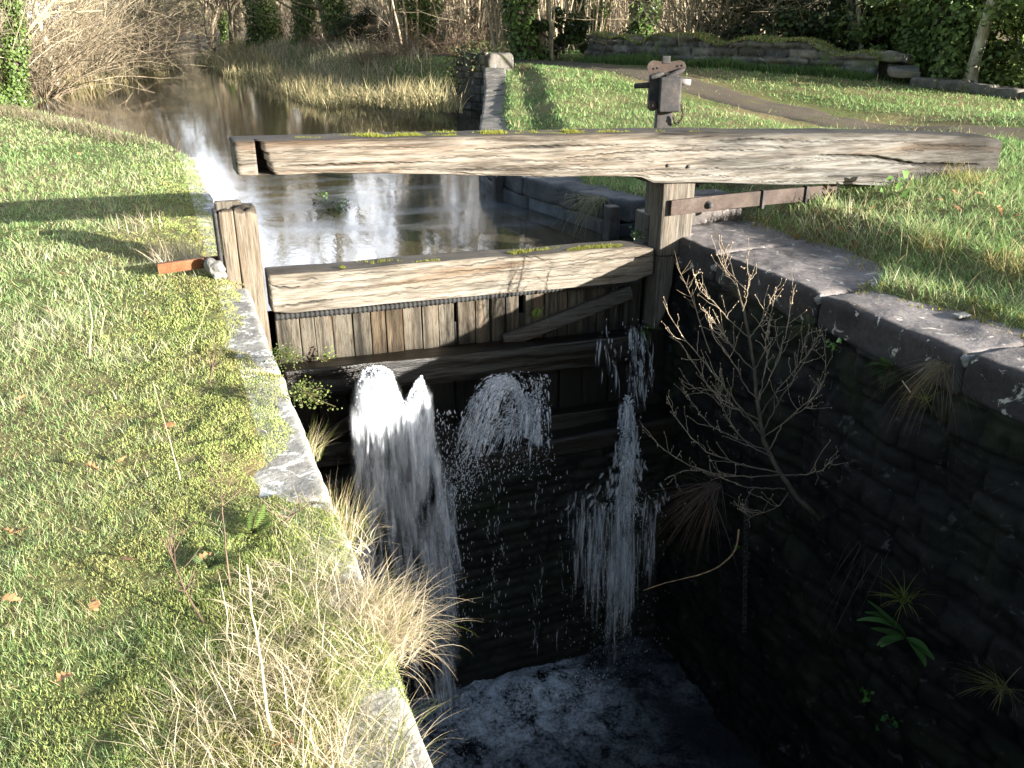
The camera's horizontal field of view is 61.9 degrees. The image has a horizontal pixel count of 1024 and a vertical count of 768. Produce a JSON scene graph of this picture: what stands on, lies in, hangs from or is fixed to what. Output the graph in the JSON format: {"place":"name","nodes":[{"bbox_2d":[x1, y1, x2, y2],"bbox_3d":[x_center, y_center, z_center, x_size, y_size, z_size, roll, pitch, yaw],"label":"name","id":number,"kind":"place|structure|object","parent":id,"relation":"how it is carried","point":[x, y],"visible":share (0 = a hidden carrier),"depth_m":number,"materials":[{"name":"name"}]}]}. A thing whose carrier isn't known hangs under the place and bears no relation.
{"place":"outdoors","nodes":[
{"label":"outdoors","id":0,"kind":"place"},
{"bbox_2d":[23,42,633,310],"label":"canal water","id":1,"kind":"structure","parent":0,"point":[385,215],"depth_m":9.57,"materials":[{"name":"liquid"}]},
{"bbox_2d":[57,40,183,89],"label":"reeds","id":2,"kind":"object","parent":1,"relation":"on","point":[150,74],"visible":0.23,"depth_m":27.49,"materials":[{"name":"beige plant"}]},
{"bbox_2d":[272,69,470,112],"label":"reeds","id":3,"kind":"object","parent":1,"relation":"on","point":[437,99],"visible":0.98,"depth_m":16.79,"materials":[{"name":"beige plant"}]},
{"bbox_2d":[225,32,455,94],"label":"dead grass","id":4,"kind":"structure","parent":0,"point":[282,42],"depth_m":24.68,"materials":[{"name":"plant"}]},
{"bbox_2d":[0,0,1023,767],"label":"ground","id":5,"kind":"structure","parent":0,"point":[88,690],"depth_m":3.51,"materials":[{"name":"plant"}]},
{"bbox_2d":[0,0,119,91],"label":"bare bush","id":6,"kind":"object","parent":5,"relation":"on","point":[2,16],"visible":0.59,"depth_m":18.51,"materials":[{"name":"beige plant"}]},
{"bbox_2d":[0,0,122,106],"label":"ivy clad tree","id":7,"kind":"object","parent":5,"relation":"on","point":[14,81],"visible":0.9,"depth_m":17.99,"materials":[{"name":"green plant"}]},
{"bbox_2d":[1,0,168,79],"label":"bare bush","id":8,"kind":"object","parent":5,"relation":"on","point":[56,33],"visible":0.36,"depth_m":23.52,"materials":[{"name":"beige plant"}]},
{"bbox_2d":[0,102,182,155],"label":"dead grass","id":9,"kind":"structure","parent":5,"relation":"on","point":[75,126],"depth_m":11.63,"materials":[{"name":"plant"}]},
{"bbox_2d":[0,0,207,104],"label":"bare bush","id":10,"kind":"object","parent":5,"relation":"on","point":[42,87],"visible":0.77,"depth_m":20.16,"materials":[{"name":"beige plant"}]},
{"bbox_2d":[1,0,214,85],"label":"bare bush","id":11,"kind":"object","parent":5,"relation":"on","point":[121,47],"visible":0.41,"depth_m":24.01,"materials":[{"name":"beige plant"}]},
{"bbox_2d":[0,0,217,89],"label":"bare bush","id":12,"kind":"object","parent":5,"relation":"on","point":[53,35],"visible":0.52,"depth_m":20.73,"materials":[{"name":"beige plant"}]},
{"bbox_2d":[27,0,194,60],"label":"bare bush","id":13,"kind":"object","parent":5,"relation":"on","point":[133,9],"visible":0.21,"depth_m":29.33,"materials":[{"name":"brown plant"}]},
{"bbox_2d":[91,199,174,237],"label":"dry grass tuft","id":14,"kind":"object","parent":5,"relation":"on","point":[159,220],"visible":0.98,"depth_m":6.15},
{"bbox_2d":[27,1,239,81],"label":"bare bush","id":15,"kind":"object","parent":5,"relation":"on","point":[163,56],"visible":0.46,"depth_m":27.92,"materials":[{"name":"brown plant"}]},
{"bbox_2d":[28,0,259,56],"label":"bare bush","id":16,"kind":"object","parent":5,"relation":"on","point":[184,18],"visible":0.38,"depth_m":32.48,"materials":[{"name":"brown plant"}]},
{"bbox_2d":[74,0,215,52],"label":"bare bush","id":17,"kind":"object","parent":5,"relation":"on","point":[172,23],"visible":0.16,"depth_m":50.21,"materials":[{"name":"brown plant"}]},
{"bbox_2d":[127,0,206,53],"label":"bare tree","id":18,"kind":"object","parent":5,"relation":"on","point":[157,1],"visible":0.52,"depth_m":34.60,"materials":[{"name":"brown plant"}]},
{"bbox_2d":[136,227,214,265],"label":"dry grass tuft","id":19,"kind":"object","parent":5,"relation":"on","point":[167,255],"visible":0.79,"depth_m":5.29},
{"bbox_2d":[161,509,204,624],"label":"dead stem","id":20,"kind":"object","parent":5,"relation":"on","point":[183,586],"visible":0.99,"depth_m":2.07,"materials":[{"name":"brown plant"}]},
{"bbox_2d":[187,547,245,580],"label":"fern","id":21,"kind":"object","parent":5,"relation":"on","point":[213,564],"visible":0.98,"depth_m":2.32,"materials":[{"name":"green plant"}]},
{"bbox_2d":[198,0,240,53],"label":"bare tree","id":22,"kind":"object","parent":5,"relation":"on","point":[209,31],"visible":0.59,"depth_m":46.26,"materials":[{"name":"brown plant"}]},
{"bbox_2d":[212,0,233,46],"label":"ivy clad tree","id":23,"kind":"object","parent":5,"relation":"on","point":[224,27],"visible":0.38,"depth_m":48.43,"materials":[{"name":"green plant"}]},
{"bbox_2d":[202,456,245,590],"bbox_3d":[-0.732,0.356,2.218,0.084,0.416,0.103,3,23,8],"label":"dead stem","id":24,"kind":"object","parent":5,"relation":"on","point":[229,581],"visible":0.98,"depth_m":2.20,"materials":[{"name":"brown plant"}]},
{"bbox_2d":[216,0,240,46],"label":"bare tree","id":25,"kind":"object","parent":5,"relation":"on","point":[228,4],"visible":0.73,"depth_m":38.76,"materials":[{"name":"brown plant"}]},
{"bbox_2d":[242,0,262,47],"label":"ivy clad tree","id":26,"kind":"object","parent":5,"relation":"on","point":[252,33],"visible":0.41,"depth_m":36.08,"materials":[{"name":"green plant"}]},
{"bbox_2d":[192,36,317,91],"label":"reeds","id":27,"kind":"object","parent":5,"relation":"on","point":[256,72],"visible":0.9,"depth_m":29.78,"materials":[{"name":"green plant"}]},
{"bbox_2d":[226,504,286,540],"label":"fern","id":28,"kind":"object","parent":5,"relation":"on","point":[258,525],"visible":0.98,"depth_m":2.47,"materials":[{"name":"green plant"}]},
{"bbox_2d":[246,564,274,738],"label":"dead stem","id":29,"kind":"object","parent":5,"relation":"on","point":[263,684],"visible":0.96,"depth_m":1.74,"materials":[{"name":"brown plant"}]},
{"bbox_2d":[252,0,282,46],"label":"ivy clad tree","id":30,"kind":"object","parent":5,"relation":"on","point":[270,30],"visible":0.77,"depth_m":35.02,"materials":[{"name":"green plant"}]},
{"bbox_2d":[218,0,329,40],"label":"bare tree","id":31,"kind":"object","parent":5,"relation":"on","point":[318,8],"visible":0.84,"depth_m":30.61,"materials":[{"name":"brown plant"}]},
{"bbox_2d":[198,0,384,39],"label":"bare bush","id":32,"kind":"object","parent":5,"relation":"on","point":[284,23],"visible":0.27,"depth_m":35.82,"materials":[{"name":"brown plant"}]},
{"bbox_2d":[287,0,317,46],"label":"ivy clad tree","id":33,"kind":"object","parent":5,"relation":"on","point":[303,22],"visible":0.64,"depth_m":31.66,"materials":[{"name":"green plant"}]},
{"bbox_2d":[180,157,432,767],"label":"lock wall","id":34,"kind":"structure","parent":5,"relation":"on","point":[295,464],"depth_m":2.85,"materials":[{"name":"stone"}]},
{"bbox_2d":[0,161,414,767],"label":"moss","id":35,"kind":"object","parent":34,"relation":"on","point":[260,549],"visible":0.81,"depth_m":2.40,"materials":[{"name":"plant"}]},
{"bbox_2d":[204,257,226,282],"bbox_3d":[-1.721,-0.652,4.972,0.130,0.168,0.136,-9,25,-20],"label":"rubble stone","id":36,"kind":"object","parent":34,"relation":"on","point":[216,269],"visible":0.91,"depth_m":4.93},
{"bbox_2d":[99,609,407,767],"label":"dry grass tuft","id":37,"kind":"object","parent":34,"relation":"on","point":[256,703],"visible":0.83,"depth_m":1.81,"materials":[{"name":"plant"}]},
{"bbox_2d":[263,343,307,371],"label":"leafy plant","id":38,"kind":"object","parent":34,"relation":"on","point":[281,354],"visible":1,"depth_m":3.65,"materials":[{"name":"green plant"}]},
{"bbox_2d":[179,525,431,743],"bbox_3d":[-0.510,0.571,2.112,0.608,0.175,0.809,-9,25,-20],"label":"dry grass tuft","id":39,"kind":"object","parent":34,"relation":"on","point":[329,588],"visible":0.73,"depth_m":2.12,"materials":[{"name":"plant"}]},
{"bbox_2d":[282,375,341,411],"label":"leafy plant","id":40,"kind":"object","parent":34,"relation":"on","point":[300,392],"visible":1,"depth_m":3.18,"materials":[{"name":"green plant"}]},
{"bbox_2d":[306,416,332,462],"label":"dry grass tuft","id":41,"kind":"object","parent":34,"relation":"on","point":[315,446],"visible":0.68,"depth_m":3.25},
{"bbox_2d":[296,467,393,561],"bbox_3d":[-0.515,0.438,2.614,0.358,0.291,0.512,-9,25,-20],"label":"dry grass tuft","id":42,"kind":"object","parent":34,"relation":"on","point":[344,526],"visible":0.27,"depth_m":2.67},
{"bbox_2d":[291,670,460,767],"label":"dry grass tuft","id":43,"kind":"object","parent":34,"relation":"on","point":[380,743],"visible":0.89,"depth_m":1.79,"materials":[{"name":"plant"}]},
{"bbox_2d":[320,537,474,692],"bbox_3d":[-0.279,0.568,2.178,0.414,0.219,0.557,-14,27,-30],"label":"dry grass tuft","id":44,"kind":"object","parent":34,"relation":"on","point":[398,622],"visible":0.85,"depth_m":2.14,"materials":[{"name":"plant"}]},
{"bbox_2d":[231,483,399,590],"bbox_3d":[-0.572,0.419,2.475,0.526,0.154,0.591,-9,25,-20],"label":"dry grass tuft","id":45,"kind":"object","parent":5,"relation":"on","point":[345,542],"visible":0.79,"depth_m":2.49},
{"bbox_2d":[317,0,352,44],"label":"ivy clad tree","id":46,"kind":"object","parent":5,"relation":"on","point":[328,7],"visible":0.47,"depth_m":29.87,"materials":[{"name":"green plant"}]},
{"bbox_2d":[329,5,394,45],"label":"dark evergreen","id":47,"kind":"object","parent":5,"relation":"on","point":[347,21],"visible":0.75,"depth_m":28.50,"materials":[{"name":"green plant"}]},
{"bbox_2d":[327,18,419,66],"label":"bramble","id":48,"kind":"object","parent":5,"relation":"on","point":[358,57],"visible":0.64,"depth_m":23.10,"materials":[{"name":"brown plant"}]},
{"bbox_2d":[342,11,442,60],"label":"bramble","id":49,"kind":"object","parent":5,"relation":"on","point":[377,45],"visible":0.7,"depth_m":22.65,"materials":[{"name":"brown plant"}]},
{"bbox_2d":[314,0,490,41],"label":"bare bush","id":50,"kind":"object","parent":5,"relation":"on","point":[379,12],"visible":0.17,"depth_m":28.42,"materials":[{"name":"brown plant"}]},
{"bbox_2d":[364,7,455,57],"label":"bramble","id":51,"kind":"object","parent":5,"relation":"on","point":[405,48],"visible":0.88,"depth_m":21.87,"materials":[{"name":"brown plant"}]},
{"bbox_2d":[359,0,471,50],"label":"coppice clump","id":52,"kind":"object","parent":5,"relation":"on","point":[395,21],"visible":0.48,"depth_m":25.20,"materials":[{"name":"brown plant"}]},
{"bbox_2d":[395,0,445,51],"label":"ivy clad tree","id":53,"kind":"object","parent":5,"relation":"on","point":[422,17],"visible":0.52,"depth_m":25.23,"materials":[{"name":"green plant"}]},
{"bbox_2d":[343,0,555,47],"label":"bare bush","id":54,"kind":"object","parent":5,"relation":"on","point":[445,18],"visible":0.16,"depth_m":27.03,"materials":[{"name":"brown plant"}]},
{"bbox_2d":[401,14,499,53],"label":"bramble","id":55,"kind":"object","parent":5,"relation":"on","point":[447,42],"visible":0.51,"depth_m":23.99,"materials":[{"name":"brown plant"}]},
{"bbox_2d":[429,0,501,51],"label":"coppice clump","id":56,"kind":"object","parent":5,"relation":"on","point":[468,15],"visible":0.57,"depth_m":25.16,"materials":[{"name":"brown plant"}]},
{"bbox_2d":[367,0,579,51],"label":"bare bush","id":57,"kind":"object","parent":5,"relation":"on","point":[471,25],"visible":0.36,"depth_m":25.08,"materials":[{"name":"brown plant"}]},
{"bbox_2d":[444,38,513,110],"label":"stone wall","id":58,"kind":"structure","parent":5,"relation":"on","point":[469,66],"depth_m":17.44,"materials":[{"name":"stone"}]},
{"bbox_2d":[319,402,678,703],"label":"sill wall","id":59,"kind":"structure","parent":5,"relation":"on","point":[584,455],"depth_m":6.43,"materials":[{"name":"stone"}]},
{"bbox_2d":[443,371,556,508],"bbox_3d":[-0.090,0.337,5.717,0.807,0.805,0.378,-11,25,-24],"label":"water jet","id":60,"kind":"object","parent":59,"relation":"on","point":[532,426],"visible":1,"depth_m":5.71,"materials":[{"name":"white"}]},
{"bbox_2d":[211,128,1001,468],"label":"lock gate","id":61,"kind":"structure","parent":59,"relation":"on","point":[447,356],"depth_m":5.73,"materials":[{"name":"brown wood"}]},
{"bbox_2d":[157,255,223,273],"bbox_3d":[-1.877,-0.696,4.998,0.372,0.066,0.068,-12,26,-26],"label":"anchor strap","id":62,"kind":"object","parent":61,"relation":"attached to","point":[180,265],"visible":0.66,"depth_m":4.98,"materials":[{"name":"metal"}]},
{"bbox_2d":[275,279,638,320],"bbox_3d":[-0.274,-0.575,5.692,2.552,0.102,0.049,-9,25,-20],"label":"ribbed hose","id":63,"kind":"object","parent":61,"relation":"hanging from","point":[353,310],"visible":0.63,"depth_m":5.54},
{"bbox_2d":[669,185,837,215],"bbox_3d":[1.764,-1.321,6.118,1.482,0.131,0.064,-10,25,-23],"label":"anchor strap","id":64,"kind":"object","parent":61,"relation":"attached to","point":[761,198],"visible":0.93,"depth_m":6.09,"materials":[{"name":"metal"}]},
{"bbox_2d":[477,0,556,57],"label":"coppice clump","id":65,"kind":"object","parent":5,"relation":"on","point":[502,32],"visible":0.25,"depth_m":20.90,"materials":[{"name":"brown plant"}]},
{"bbox_2d":[500,0,551,59],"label":"ivy clad tree","id":66,"kind":"object","parent":5,"relation":"on","point":[519,19],"visible":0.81,"depth_m":20.11,"materials":[{"name":"green plant"}]},
{"bbox_2d":[488,0,582,59],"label":"coppice clump","id":67,"kind":"object","parent":5,"relation":"on","point":[550,46],"visible":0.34,"depth_m":20.36,"materials":[{"name":"brown plant"}]},
{"bbox_2d":[529,6,590,56],"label":"evergreen bush","id":68,"kind":"object","parent":5,"relation":"on","point":[575,30],"visible":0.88,"depth_m":20.19,"materials":[{"name":"green plant"}]},
{"bbox_2d":[479,67,645,310],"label":"canal wall","id":69,"kind":"structure","parent":5,"relation":"on","point":[530,193],"depth_m":7.96,"materials":[{"name":"stone"}]},
{"bbox_2d":[540,192,609,237],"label":"dry grass tuft","id":70,"kind":"object","parent":69,"relation":"attached to","point":[591,199],"visible":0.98,"depth_m":7.24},
{"bbox_2d":[564,0,614,49],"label":"clump","id":71,"kind":"object","parent":5,"relation":"on","point":[605,15],"visible":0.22,"depth_m":24.16,"materials":[{"name":"brown plant"}]},
{"bbox_2d":[563,0,624,49],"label":"coppice clump","id":72,"kind":"object","parent":5,"relation":"on","point":[588,12],"visible":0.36,"depth_m":24.04,"materials":[{"name":"brown plant"}]},
{"bbox_2d":[622,0,665,36],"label":"ivy clad tree","id":73,"kind":"object","parent":5,"relation":"on","point":[637,27],"visible":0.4,"depth_m":21.59,"materials":[{"name":"green plant"}]},
{"bbox_2d":[287,42,1023,334],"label":"grass","id":74,"kind":"structure","parent":5,"relation":"on","point":[1019,192],"depth_m":6.31,"materials":[{"name":"plant"}]},
{"bbox_2d":[634,56,690,127],"bbox_3d":[1.354,-2.294,7.838,0.506,1.346,0.235,1,23,2],"label":"paddle gear","id":75,"kind":"object","parent":5,"relation":"on","point":[664,98],"visible":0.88,"depth_m":7.61,"materials":[{"name":"metal"}]},
{"bbox_2d":[593,0,815,49],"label":"bare bush","id":76,"kind":"object","parent":5,"relation":"on","point":[679,20],"visible":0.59,"depth_m":17.95,"materials":[{"name":"brown plant"}]},
{"bbox_2d":[611,0,828,37],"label":"bare bush","id":77,"kind":"object","parent":5,"relation":"on","point":[731,24],"visible":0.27,"depth_m":17.93,"materials":[{"name":"brown plant"}]},
{"bbox_2d":[525,0,918,63],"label":"bare bush","id":78,"kind":"object","parent":5,"relation":"on","point":[693,17],"visible":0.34,"depth_m":17.47,"materials":[{"name":"brown plant"}]},
{"bbox_2d":[573,30,886,79],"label":"boundary wall","id":79,"kind":"structure","parent":5,"relation":"on","point":[798,55],"depth_m":16.23,"materials":[{"name":"stone"}]},
{"bbox_2d":[876,50,910,64],"bbox_3d":[6.703,-5.737,15.000,0.540,0.251,0.608,17,28,34],"label":"loose stone","id":80,"kind":"object","parent":79,"relation":"on","point":[891,57],"visible":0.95,"depth_m":14.78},
{"bbox_2d":[693,0,881,41],"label":"dark evergreen","id":81,"kind":"object","parent":5,"relation":"on","point":[782,23],"visible":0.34,"depth_m":17.27,"materials":[{"name":"green plant"}]},
{"bbox_2d":[798,17,850,51],"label":"evergreen bush","id":82,"kind":"object","parent":5,"relation":"on","point":[823,35],"visible":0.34,"depth_m":16.70,"materials":[{"name":"green plant"}]},
{"bbox_2d":[654,189,1023,767],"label":"lock wall","id":83,"kind":"structure","parent":5,"relation":"on","point":[935,511],"depth_m":4.91,"materials":[{"name":"grey stone"}]},
{"bbox_2d":[616,468,780,575],"bbox_3d":[1.034,0.841,4.987,0.816,0.544,0.988,-9,25,-20],"label":"dry grass tuft","id":84,"kind":"object","parent":83,"relation":"attached to","point":[710,489],"visible":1,"depth_m":4.88,"materials":[{"name":"plant"}]},
{"bbox_2d":[639,228,847,526],"bbox_3d":[1.336,0.032,4.813,1.144,1.638,0.662,15,27,31],"label":"sapling","id":85,"kind":"object","parent":83,"relation":"attached to","point":[803,503],"visible":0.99,"depth_m":4.87,"materials":[{"name":"brown plant"}]},
{"bbox_2d":[741,499,748,632],"bbox_3d":[1.539,1.211,5.636,0.041,0.964,0.174,-9,25,-20],"label":"iron chain","id":86,"kind":"object","parent":83,"relation":"hanging from","point":[745,554],"visible":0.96,"depth_m":5.63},
{"bbox_2d":[804,540,887,657],"bbox_3d":[1.861,1.199,4.758,0.381,0.654,0.385,12,26,25],"label":"dry grass tuft","id":87,"kind":"object","parent":83,"relation":"attached to","point":[854,580],"visible":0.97,"depth_m":4.68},
{"bbox_2d":[752,202,1023,338],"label":"moss","id":88,"kind":"object","parent":83,"relation":"on","point":[974,315],"visible":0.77,"depth_m":4.70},
{"bbox_2d":[857,601,934,665],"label":"fern","id":89,"kind":"object","parent":83,"relation":"attached to","point":[920,648],"visible":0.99,"depth_m":4.38,"materials":[{"name":"green plant"}]},
{"bbox_2d":[874,562,947,627],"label":"dry grass tuft","id":90,"kind":"object","parent":83,"relation":"attached to","point":[904,598],"visible":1,"depth_m":4.35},
{"bbox_2d":[861,357,985,441],"bbox_3d":[1.953,0.089,4.081,0.573,0.415,0.641,6,24,13],"label":"dry grass tuft","id":91,"kind":"object","parent":83,"relation":"attached to","point":[937,364],"visible":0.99,"depth_m":4.00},
{"bbox_2d":[948,652,1023,725],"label":"dry grass tuft","id":92,"kind":"object","parent":83,"relation":"attached to","point":[1007,689],"visible":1,"depth_m":3.87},
{"bbox_2d":[761,0,919,51],"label":"dark evergreen","id":93,"kind":"object","parent":5,"relation":"on","point":[819,17],"visible":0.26,"depth_m":16.43,"materials":[{"name":"green plant"}]},
{"bbox_2d":[846,0,907,64],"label":"coppice clump","id":94,"kind":"object","parent":5,"relation":"on","point":[858,8],"visible":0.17,"depth_m":16.26,"materials":[{"name":"brown plant"}]},
{"bbox_2d":[886,64,920,77],"bbox_3d":[6.750,-5.393,14.719,0.523,0.205,0.640,8,24,18],"label":"loose stone","id":95,"kind":"object","parent":5,"relation":"on","point":[902,71],"visible":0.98,"depth_m":14.51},
{"bbox_2d":[828,0,1001,76],"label":"evergreen bush","id":96,"kind":"object","parent":5,"relation":"on","point":[915,26],"visible":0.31,"depth_m":15.70,"materials":[{"name":"green plant"}]},
{"bbox_2d":[891,218,988,255],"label":"dry grass tuft","id":97,"kind":"object","parent":5,"relation":"on","point":[925,242],"visible":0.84,"depth_m":5.21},
{"bbox_2d":[868,0,1023,70],"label":"evergreen bush","id":98,"kind":"object","parent":5,"relation":"on","point":[895,18],"visible":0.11,"depth_m":15.58,"materials":[{"name":"green plant"}]},
{"bbox_2d":[918,0,977,79],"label":"ivy clad tree","id":99,"kind":"object","parent":5,"relation":"on","point":[931,22],"visible":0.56,"depth_m":14.55,"materials":[{"name":"green plant"}]},
{"bbox_2d":[929,158,997,186],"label":"dry grass tuft","id":100,"kind":"object","parent":5,"relation":"on","point":[964,177],"visible":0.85,"depth_m":6.41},
{"bbox_2d":[910,77,1023,100],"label":"stone kerb","id":101,"kind":"structure","parent":5,"relation":"on","point":[972,86],"depth_m":13.65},
{"bbox_2d":[928,0,1023,87],"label":"evergreen bush","id":102,"kind":"object","parent":5,"relation":"on","point":[1002,50],"visible":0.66,"depth_m":13.84,"materials":[{"name":"green plant"}]},
{"bbox_2d":[938,0,1023,87],"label":"evergreen bush","id":103,"kind":"object","parent":5,"relation":"on","point":[1011,76],"visible":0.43,"depth_m":14.01,"materials":[{"name":"green plant"}]},
{"bbox_2d":[963,0,998,81],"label":"pale trunked tree","id":104,"kind":"object","parent":5,"relation":"on","point":[981,38],"visible":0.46,"depth_m":13.88,"materials":[{"name":"grey plant"}]},
{"bbox_2d":[956,229,1023,275],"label":"dry grass tuft","id":105,"kind":"object","parent":5,"relation":"on","point":[990,258],"visible":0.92,"depth_m":4.78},
{"bbox_2d":[409,634,763,767],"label":"chamber water","id":106,"kind":"structure","parent":0,"point":[660,714],"depth_m":6.39,"materials":[{"name":"liquid"}]},
{"bbox_2d":[352,365,520,767],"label":"water jet","id":107,"kind":"object","parent":106,"relation":"on","point":[380,413],"visible":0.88,"depth_m":5.27,"materials":[{"name":"white"}]},
{"bbox_2d":[411,395,685,732],"bbox_3d":[0.342,1.369,6.232,2.490,2.551,0.583,-11,25,-23],"label":"water jet","id":108,"kind":"object","parent":106,"relation":"in","point":[627,464],"visible":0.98,"depth_m":6.41,"materials":[{"name":"white"}]},
{"bbox_2d":[420,52,1023,140],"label":"track","id":109,"kind":"structure","parent":0,"point":[712,92],"depth_m":12.27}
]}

